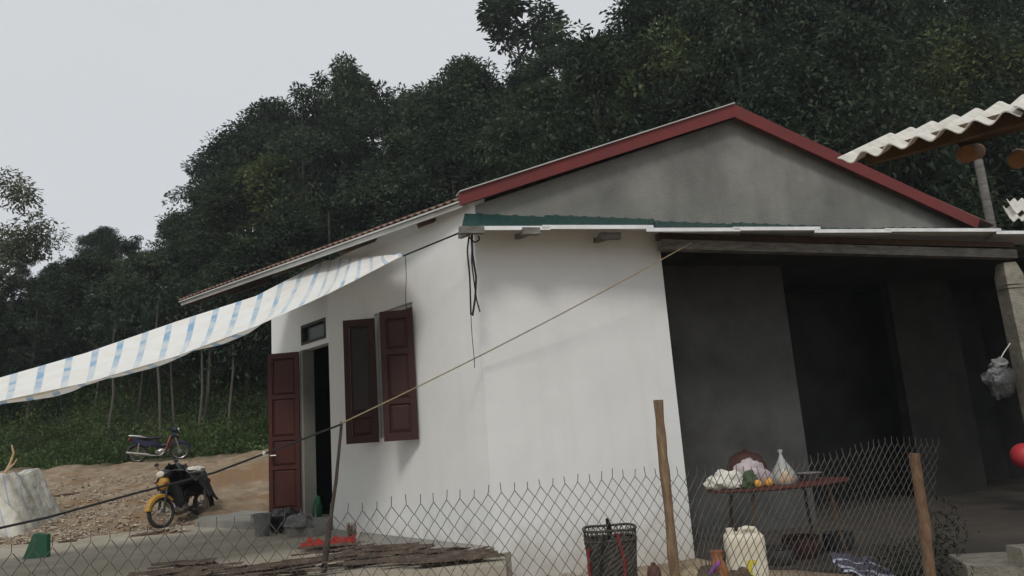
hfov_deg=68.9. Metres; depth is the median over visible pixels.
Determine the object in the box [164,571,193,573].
bark strip
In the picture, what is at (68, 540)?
stick
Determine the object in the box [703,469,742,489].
white bag
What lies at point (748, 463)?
pink bag
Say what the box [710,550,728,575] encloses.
orange jug
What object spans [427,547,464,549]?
bark strip
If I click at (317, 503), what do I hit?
green bag
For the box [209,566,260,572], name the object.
bark strip
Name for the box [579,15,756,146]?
broadleaf tree
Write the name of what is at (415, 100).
broadleaf tree
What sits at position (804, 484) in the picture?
table
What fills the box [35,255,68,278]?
broadleaf tree
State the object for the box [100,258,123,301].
broadleaf tree
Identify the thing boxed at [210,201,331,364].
broadleaf tree
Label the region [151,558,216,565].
bark strip
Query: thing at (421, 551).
bark strip
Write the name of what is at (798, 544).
pan
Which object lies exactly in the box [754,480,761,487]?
fruit
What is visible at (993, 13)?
broadleaf tree
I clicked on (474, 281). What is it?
hanging cable
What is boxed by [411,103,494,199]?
broadleaf tree
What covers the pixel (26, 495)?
covered pile
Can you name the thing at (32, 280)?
broadleaf tree
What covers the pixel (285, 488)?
door
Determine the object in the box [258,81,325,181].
broadleaf tree
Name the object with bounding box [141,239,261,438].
sapling
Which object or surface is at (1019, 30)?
broadleaf tree
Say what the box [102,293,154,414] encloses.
broadleaf tree
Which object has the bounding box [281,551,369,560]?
bark strip
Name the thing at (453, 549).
bark strip
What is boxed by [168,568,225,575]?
bark strip
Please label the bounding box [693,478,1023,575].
kitchen floor
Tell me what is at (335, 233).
broadleaf tree
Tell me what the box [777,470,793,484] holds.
fruit bag
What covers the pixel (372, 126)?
broadleaf tree
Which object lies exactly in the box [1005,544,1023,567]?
concrete block
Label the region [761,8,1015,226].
broadleaf tree
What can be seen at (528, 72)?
broadleaf tree
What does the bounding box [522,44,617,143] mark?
broadleaf tree
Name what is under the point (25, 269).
broadleaf tree
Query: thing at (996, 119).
shed roof
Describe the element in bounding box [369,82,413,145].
broadleaf tree
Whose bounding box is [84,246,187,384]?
broadleaf tree
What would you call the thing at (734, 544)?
jerrycan
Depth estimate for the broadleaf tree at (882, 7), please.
26.14 m
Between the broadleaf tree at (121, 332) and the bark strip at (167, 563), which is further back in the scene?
the broadleaf tree at (121, 332)
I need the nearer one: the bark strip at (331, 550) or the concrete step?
the concrete step
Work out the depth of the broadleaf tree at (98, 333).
30.06 m
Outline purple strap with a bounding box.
[709,561,720,574]
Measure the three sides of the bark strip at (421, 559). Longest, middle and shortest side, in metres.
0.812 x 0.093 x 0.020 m
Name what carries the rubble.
on the ground at (244, 486)
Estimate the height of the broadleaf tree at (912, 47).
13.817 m
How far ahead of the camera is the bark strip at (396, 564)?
7.48 m
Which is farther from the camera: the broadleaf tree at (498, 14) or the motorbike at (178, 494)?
the broadleaf tree at (498, 14)
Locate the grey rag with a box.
[284,513,313,528]
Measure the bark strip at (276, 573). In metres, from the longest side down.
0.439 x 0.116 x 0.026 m
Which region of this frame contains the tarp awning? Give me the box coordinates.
[0,253,401,404]
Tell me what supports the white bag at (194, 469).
on the rain cover
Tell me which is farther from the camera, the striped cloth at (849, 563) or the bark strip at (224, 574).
the bark strip at (224, 574)
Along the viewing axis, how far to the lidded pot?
8.06 m
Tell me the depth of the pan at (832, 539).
8.35 m
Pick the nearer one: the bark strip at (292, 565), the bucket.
the bark strip at (292, 565)
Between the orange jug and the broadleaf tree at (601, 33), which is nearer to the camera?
the orange jug
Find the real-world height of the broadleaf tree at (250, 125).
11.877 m
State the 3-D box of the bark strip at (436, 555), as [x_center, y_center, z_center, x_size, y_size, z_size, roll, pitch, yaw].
[-0.718,2.748,7.693,0.975,0.033,0.093,-4,-12,-5]
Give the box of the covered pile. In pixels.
[0,468,63,538]
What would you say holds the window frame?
in the house
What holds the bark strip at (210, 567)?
on the yard slab at (11, 564)
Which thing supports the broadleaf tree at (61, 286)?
on the ground at (244, 486)
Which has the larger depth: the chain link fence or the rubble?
the rubble
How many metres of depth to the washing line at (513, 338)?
8.31 m
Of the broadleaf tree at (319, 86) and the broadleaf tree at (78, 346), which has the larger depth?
the broadleaf tree at (319, 86)
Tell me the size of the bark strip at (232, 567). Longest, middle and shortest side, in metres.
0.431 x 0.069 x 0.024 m
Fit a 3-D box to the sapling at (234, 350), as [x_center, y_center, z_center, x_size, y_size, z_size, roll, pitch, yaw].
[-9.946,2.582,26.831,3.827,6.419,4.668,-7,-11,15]
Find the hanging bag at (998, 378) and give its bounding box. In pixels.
[979,343,1015,399]
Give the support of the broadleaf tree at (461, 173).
on the ground at (244, 486)
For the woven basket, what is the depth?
6.63 m
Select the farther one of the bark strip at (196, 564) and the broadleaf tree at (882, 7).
the broadleaf tree at (882, 7)
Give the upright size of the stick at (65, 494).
0.086 m
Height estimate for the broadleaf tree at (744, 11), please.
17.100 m
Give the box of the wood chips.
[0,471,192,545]
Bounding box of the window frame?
[376,303,411,437]
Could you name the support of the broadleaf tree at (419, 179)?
on the ground at (244, 486)
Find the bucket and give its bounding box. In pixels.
[252,512,271,536]
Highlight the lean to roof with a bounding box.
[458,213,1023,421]
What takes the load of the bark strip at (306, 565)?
on the bark strip at (256, 573)
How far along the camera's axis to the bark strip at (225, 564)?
8.10 m
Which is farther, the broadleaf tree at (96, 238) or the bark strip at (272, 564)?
the broadleaf tree at (96, 238)
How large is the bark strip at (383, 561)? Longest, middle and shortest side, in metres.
0.944 x 0.073 x 0.030 m
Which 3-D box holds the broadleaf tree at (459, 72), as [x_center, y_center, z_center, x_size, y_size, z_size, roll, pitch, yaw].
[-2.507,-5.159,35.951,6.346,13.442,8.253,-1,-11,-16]
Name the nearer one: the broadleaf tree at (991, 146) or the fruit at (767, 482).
the fruit at (767, 482)
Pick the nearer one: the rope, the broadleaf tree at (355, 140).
the rope
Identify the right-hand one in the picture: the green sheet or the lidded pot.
the lidded pot
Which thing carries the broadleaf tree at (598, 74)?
on the ground at (244, 486)
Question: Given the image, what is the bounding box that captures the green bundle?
[742,470,757,488]
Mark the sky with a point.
(103, 103)
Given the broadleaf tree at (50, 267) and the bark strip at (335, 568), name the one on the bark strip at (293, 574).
the bark strip at (335, 568)
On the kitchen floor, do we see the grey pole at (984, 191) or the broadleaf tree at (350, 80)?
the grey pole at (984, 191)
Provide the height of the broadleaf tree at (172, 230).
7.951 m
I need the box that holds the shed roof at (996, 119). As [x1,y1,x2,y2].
[838,94,1023,168]
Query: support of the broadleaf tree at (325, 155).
on the ground at (244, 486)
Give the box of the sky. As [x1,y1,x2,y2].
[0,0,945,300]
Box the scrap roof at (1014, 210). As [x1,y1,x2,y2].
[1003,198,1023,224]
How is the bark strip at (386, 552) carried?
on the bark strip at (360, 557)
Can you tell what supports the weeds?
on the ground at (244, 486)
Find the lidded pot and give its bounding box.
[726,448,765,470]
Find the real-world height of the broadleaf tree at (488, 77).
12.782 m
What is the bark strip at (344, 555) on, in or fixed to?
on the yard slab at (11, 564)
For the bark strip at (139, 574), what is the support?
on the bark strip at (206, 568)
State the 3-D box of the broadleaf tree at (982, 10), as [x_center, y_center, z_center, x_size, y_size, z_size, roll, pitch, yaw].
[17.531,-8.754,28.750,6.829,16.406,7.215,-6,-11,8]
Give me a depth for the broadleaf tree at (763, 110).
21.67 m
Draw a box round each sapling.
[47,250,167,437]
[86,231,209,440]
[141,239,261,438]
[148,245,261,436]
[154,267,270,439]
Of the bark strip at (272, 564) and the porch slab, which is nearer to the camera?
the bark strip at (272, 564)
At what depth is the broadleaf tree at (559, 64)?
39.09 m
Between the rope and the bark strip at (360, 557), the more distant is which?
the rope
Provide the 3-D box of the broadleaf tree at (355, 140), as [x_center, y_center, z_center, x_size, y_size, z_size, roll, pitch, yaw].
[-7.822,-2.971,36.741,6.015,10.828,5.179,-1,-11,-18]
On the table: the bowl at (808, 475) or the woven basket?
the bowl at (808, 475)
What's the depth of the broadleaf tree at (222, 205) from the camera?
33.38 m
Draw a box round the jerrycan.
[723,526,768,575]
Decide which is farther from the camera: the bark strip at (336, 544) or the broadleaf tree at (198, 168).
the broadleaf tree at (198, 168)
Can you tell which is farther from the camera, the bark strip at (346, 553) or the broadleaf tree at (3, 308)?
the broadleaf tree at (3, 308)
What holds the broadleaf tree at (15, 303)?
on the ground at (244, 486)
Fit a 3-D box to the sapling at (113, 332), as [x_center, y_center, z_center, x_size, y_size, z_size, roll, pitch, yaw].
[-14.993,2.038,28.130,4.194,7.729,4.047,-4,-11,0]
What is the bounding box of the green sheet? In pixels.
[23,533,50,558]
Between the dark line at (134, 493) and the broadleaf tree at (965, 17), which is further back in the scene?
the broadleaf tree at (965, 17)
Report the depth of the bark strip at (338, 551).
8.65 m
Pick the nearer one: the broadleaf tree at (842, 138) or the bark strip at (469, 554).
the bark strip at (469, 554)
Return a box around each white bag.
[186,466,205,472]
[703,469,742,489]
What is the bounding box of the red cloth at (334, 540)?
[300,535,355,546]
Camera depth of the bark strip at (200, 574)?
7.62 m
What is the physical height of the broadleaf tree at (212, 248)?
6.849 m
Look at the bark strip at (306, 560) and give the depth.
7.85 m
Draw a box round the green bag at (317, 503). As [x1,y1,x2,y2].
[311,495,322,516]
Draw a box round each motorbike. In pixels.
[125,422,190,461]
[144,459,213,528]
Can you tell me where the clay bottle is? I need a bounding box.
[647,562,660,575]
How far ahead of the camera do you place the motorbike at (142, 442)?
23.49 m
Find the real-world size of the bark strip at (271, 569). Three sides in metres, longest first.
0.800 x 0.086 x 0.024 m
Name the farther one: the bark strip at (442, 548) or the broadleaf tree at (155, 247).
the broadleaf tree at (155, 247)
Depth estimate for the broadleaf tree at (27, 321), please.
29.63 m
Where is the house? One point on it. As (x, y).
(774, 360)
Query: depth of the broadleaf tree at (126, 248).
41.07 m
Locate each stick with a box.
[53,493,79,496]
[58,539,76,542]
[130,532,159,536]
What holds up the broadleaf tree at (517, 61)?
on the ground at (244, 486)
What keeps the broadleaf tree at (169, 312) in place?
on the ground at (244, 486)
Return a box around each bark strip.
[127,569,204,575]
[128,566,202,575]
[147,561,214,569]
[149,567,208,575]
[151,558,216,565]
[157,562,207,564]
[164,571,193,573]
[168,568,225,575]
[174,562,218,567]
[184,562,243,566]
[187,571,212,575]
[206,572,244,575]
[208,566,229,568]
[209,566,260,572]
[210,564,246,569]
[226,563,285,574]
[237,562,297,567]
[243,561,320,574]
[244,568,326,575]
[248,556,334,566]
[254,560,288,564]
[259,570,305,575]
[261,558,351,573]
[267,561,316,569]
[268,566,344,575]
[274,573,307,575]
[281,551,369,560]
[291,543,374,555]
[297,542,358,548]
[300,542,353,548]
[316,549,361,553]
[320,551,366,557]
[322,549,408,555]
[339,557,382,558]
[342,560,381,565]
[343,554,413,562]
[347,552,419,560]
[350,543,434,552]
[355,542,419,548]
[357,550,413,556]
[377,550,466,563]
[381,557,437,566]
[385,558,431,563]
[395,549,488,559]
[404,558,482,560]
[405,546,458,554]
[411,554,504,564]
[414,550,443,553]
[419,547,470,553]
[419,553,501,560]
[420,561,471,565]
[424,549,482,552]
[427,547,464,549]
[438,551,497,557]
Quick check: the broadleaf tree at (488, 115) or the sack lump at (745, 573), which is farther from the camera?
the broadleaf tree at (488, 115)
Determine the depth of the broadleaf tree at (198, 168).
43.94 m
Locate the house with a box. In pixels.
[178,102,1023,575]
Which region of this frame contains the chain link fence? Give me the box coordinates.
[1,400,938,575]
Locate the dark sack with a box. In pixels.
[270,507,297,532]
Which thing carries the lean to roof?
attached to the house
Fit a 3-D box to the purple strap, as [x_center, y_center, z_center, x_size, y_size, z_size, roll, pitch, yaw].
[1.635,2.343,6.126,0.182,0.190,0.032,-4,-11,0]
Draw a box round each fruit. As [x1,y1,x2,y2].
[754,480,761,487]
[764,478,772,486]
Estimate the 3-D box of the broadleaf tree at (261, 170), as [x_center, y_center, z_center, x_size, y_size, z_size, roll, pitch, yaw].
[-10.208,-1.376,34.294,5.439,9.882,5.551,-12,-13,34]
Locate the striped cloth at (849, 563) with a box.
[831,553,893,575]
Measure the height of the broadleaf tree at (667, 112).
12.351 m
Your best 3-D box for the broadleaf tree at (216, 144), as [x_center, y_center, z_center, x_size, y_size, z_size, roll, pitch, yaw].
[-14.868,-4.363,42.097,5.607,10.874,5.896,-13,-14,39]
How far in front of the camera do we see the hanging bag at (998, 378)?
10.12 m
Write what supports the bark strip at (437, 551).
on the mortar skirt
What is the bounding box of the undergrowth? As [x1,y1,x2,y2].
[0,347,268,470]
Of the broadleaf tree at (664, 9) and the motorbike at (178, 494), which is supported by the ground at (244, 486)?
the broadleaf tree at (664, 9)
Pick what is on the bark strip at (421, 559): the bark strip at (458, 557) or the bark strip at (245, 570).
the bark strip at (458, 557)
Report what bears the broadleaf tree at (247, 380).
on the ground at (244, 486)
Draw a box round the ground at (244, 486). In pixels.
[0,248,989,575]
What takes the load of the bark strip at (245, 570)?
on the yard slab at (11, 564)
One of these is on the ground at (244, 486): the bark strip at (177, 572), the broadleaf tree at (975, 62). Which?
the broadleaf tree at (975, 62)
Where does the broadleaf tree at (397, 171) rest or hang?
on the ground at (244, 486)
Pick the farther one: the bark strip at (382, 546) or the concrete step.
the bark strip at (382, 546)
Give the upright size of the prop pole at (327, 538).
1.494 m
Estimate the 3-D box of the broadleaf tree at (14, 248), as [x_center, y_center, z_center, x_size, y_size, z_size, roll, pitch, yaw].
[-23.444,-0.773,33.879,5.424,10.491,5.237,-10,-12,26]
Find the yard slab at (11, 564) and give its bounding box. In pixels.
[0,525,511,575]
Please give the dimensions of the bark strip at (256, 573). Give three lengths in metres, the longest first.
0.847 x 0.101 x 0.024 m
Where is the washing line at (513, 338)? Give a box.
[341,242,691,423]
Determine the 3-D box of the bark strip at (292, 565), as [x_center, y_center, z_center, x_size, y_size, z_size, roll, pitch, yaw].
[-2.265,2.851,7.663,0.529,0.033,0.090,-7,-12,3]
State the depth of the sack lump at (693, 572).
6.18 m
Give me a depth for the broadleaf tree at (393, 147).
34.16 m
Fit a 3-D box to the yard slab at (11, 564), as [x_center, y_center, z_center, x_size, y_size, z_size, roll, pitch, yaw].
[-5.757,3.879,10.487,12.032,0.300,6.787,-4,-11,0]
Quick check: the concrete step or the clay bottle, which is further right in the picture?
the concrete step
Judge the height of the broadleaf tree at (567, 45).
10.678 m
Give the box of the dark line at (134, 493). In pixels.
[0,424,340,528]
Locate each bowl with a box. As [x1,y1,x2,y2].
[796,471,821,480]
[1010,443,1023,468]
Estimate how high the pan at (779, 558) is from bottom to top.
0.200 m
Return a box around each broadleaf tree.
[0,165,72,312]
[0,283,20,317]
[0,290,83,429]
[0,291,37,376]
[4,257,35,293]
[6,275,63,325]
[20,251,120,347]
[26,311,96,408]
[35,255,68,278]
[57,292,131,414]
[69,226,128,259]
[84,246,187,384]
[98,235,129,261]
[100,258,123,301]
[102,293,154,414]
[116,235,155,292]
[122,285,204,425]
[135,229,225,376]
[145,212,187,252]
[150,181,245,252]
[159,262,263,414]
[165,165,304,365]
[169,144,243,231]
[184,214,250,253]
[189,127,255,235]
[200,95,303,227]
[206,237,291,399]
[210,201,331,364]
[217,151,335,264]
[243,122,365,258]
[252,194,375,338]
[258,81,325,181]
[277,70,370,211]
[291,51,388,190]
[293,119,389,218]
[311,163,425,266]
[327,79,418,177]
[343,124,435,232]
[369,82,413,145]
[370,81,452,171]
[372,170,443,221]
[391,127,452,176]
[392,53,516,185]
[407,148,489,213]
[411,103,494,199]
[430,66,512,128]
[438,102,533,173]
[459,66,612,183]
[475,0,593,73]
[487,48,556,111]
[489,51,557,110]
[498,30,664,176]
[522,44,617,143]
[546,33,581,82]
[556,36,618,89]
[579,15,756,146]
[583,9,655,53]
[597,0,748,142]
[605,0,804,142]
[626,0,754,89]
[660,0,863,83]
[687,14,877,169]
[708,0,915,75]
[742,0,921,182]
[750,0,928,135]
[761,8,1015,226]
[817,0,954,84]
[832,49,1018,251]
[872,13,1023,251]
[895,0,977,67]
[898,0,1023,79]
[898,21,1023,251]
[945,14,1023,249]
[950,1,1023,83]
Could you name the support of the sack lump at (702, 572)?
on the sack lump at (693, 572)
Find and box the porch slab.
[195,511,333,536]
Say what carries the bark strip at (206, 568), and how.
on the yard slab at (11, 564)
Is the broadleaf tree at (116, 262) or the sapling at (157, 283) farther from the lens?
the broadleaf tree at (116, 262)
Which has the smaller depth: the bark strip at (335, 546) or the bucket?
the bark strip at (335, 546)
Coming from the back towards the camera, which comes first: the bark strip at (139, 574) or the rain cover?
the rain cover
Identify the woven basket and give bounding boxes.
[582,518,637,575]
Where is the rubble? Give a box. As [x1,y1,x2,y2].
[544,570,588,575]
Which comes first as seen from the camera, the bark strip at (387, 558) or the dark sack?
the bark strip at (387, 558)
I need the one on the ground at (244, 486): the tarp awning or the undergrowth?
the undergrowth
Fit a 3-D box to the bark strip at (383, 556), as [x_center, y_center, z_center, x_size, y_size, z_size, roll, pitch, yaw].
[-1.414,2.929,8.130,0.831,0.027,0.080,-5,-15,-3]
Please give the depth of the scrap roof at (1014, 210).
11.29 m
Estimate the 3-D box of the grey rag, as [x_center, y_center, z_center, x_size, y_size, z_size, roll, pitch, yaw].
[-3.107,3.392,10.883,0.442,0.208,0.342,-4,-11,0]
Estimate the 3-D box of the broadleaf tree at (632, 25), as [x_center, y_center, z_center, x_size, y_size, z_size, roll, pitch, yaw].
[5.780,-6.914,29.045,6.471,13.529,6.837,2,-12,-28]
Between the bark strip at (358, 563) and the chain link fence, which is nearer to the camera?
the chain link fence
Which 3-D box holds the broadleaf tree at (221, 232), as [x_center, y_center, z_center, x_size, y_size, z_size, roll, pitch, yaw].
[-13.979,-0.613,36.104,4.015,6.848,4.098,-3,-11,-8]
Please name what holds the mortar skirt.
on the yard slab at (11, 564)
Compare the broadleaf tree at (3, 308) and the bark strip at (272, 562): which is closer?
the bark strip at (272, 562)
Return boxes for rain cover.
[153,462,220,503]
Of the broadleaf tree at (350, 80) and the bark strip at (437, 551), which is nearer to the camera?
the bark strip at (437, 551)
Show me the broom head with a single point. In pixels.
(355, 526)
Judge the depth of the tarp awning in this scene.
9.76 m
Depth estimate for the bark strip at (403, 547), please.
8.55 m
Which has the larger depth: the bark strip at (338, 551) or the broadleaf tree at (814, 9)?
the broadleaf tree at (814, 9)
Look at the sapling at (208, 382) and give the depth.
27.89 m
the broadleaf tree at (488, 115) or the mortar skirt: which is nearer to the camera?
the mortar skirt
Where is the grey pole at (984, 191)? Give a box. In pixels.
[974,159,995,268]
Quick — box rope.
[403,232,458,256]
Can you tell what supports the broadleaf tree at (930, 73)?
on the ground at (244, 486)
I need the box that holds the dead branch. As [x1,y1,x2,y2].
[3,445,16,473]
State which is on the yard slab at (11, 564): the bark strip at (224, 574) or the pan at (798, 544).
the bark strip at (224, 574)
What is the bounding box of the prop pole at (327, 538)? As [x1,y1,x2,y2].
[321,422,342,572]
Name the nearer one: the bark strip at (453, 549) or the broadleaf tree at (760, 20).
the bark strip at (453, 549)
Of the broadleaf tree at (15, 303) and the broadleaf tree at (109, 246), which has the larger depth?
the broadleaf tree at (109, 246)
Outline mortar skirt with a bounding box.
[320,529,493,550]
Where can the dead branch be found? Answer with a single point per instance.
(9, 466)
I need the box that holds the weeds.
[853,493,978,575]
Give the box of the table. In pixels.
[706,477,849,553]
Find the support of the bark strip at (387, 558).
on the bark strip
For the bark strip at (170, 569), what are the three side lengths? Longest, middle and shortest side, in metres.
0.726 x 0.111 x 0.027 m
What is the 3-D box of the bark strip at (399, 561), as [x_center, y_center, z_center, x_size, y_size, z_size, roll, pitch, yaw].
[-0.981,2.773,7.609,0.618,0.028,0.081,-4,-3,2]
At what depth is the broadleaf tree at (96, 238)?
45.15 m
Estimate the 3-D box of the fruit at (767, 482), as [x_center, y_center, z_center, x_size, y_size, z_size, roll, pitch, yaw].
[2.630,1.994,7.656,0.089,0.090,0.087,-4,-11,0]
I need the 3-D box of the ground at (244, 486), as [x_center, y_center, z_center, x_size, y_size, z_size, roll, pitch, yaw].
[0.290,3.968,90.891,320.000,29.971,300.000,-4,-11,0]
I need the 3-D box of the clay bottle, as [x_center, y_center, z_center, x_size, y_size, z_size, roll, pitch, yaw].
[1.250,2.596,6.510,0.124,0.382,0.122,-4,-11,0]
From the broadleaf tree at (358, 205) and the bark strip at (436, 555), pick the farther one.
the broadleaf tree at (358, 205)
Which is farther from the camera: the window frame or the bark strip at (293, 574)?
the window frame
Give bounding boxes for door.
[268,352,301,512]
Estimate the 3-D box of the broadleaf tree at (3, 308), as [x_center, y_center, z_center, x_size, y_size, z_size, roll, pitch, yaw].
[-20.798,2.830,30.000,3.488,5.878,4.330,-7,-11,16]
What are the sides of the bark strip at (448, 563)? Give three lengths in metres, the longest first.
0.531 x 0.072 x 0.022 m
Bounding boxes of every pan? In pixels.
[766,545,795,565]
[780,533,820,559]
[821,530,854,550]
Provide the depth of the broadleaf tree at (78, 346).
30.84 m
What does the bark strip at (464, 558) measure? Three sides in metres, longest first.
0.952 x 0.079 x 0.026 m
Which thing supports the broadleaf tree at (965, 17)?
on the ground at (244, 486)
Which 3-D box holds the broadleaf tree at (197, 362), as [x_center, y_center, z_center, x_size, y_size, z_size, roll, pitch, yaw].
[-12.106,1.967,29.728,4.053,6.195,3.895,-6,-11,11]
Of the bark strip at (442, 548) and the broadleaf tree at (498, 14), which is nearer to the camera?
the bark strip at (442, 548)
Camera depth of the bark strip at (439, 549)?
8.24 m
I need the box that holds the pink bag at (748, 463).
[733,458,772,485]
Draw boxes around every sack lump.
[681,567,697,575]
[697,565,720,575]
[728,566,752,575]
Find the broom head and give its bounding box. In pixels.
[346,522,359,541]
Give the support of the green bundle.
on the table
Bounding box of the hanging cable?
[405,235,480,367]
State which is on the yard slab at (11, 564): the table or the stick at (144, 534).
the stick at (144, 534)
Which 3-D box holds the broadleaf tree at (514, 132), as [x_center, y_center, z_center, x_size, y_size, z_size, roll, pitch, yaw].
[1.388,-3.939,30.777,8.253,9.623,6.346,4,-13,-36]
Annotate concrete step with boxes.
[948,552,1023,575]

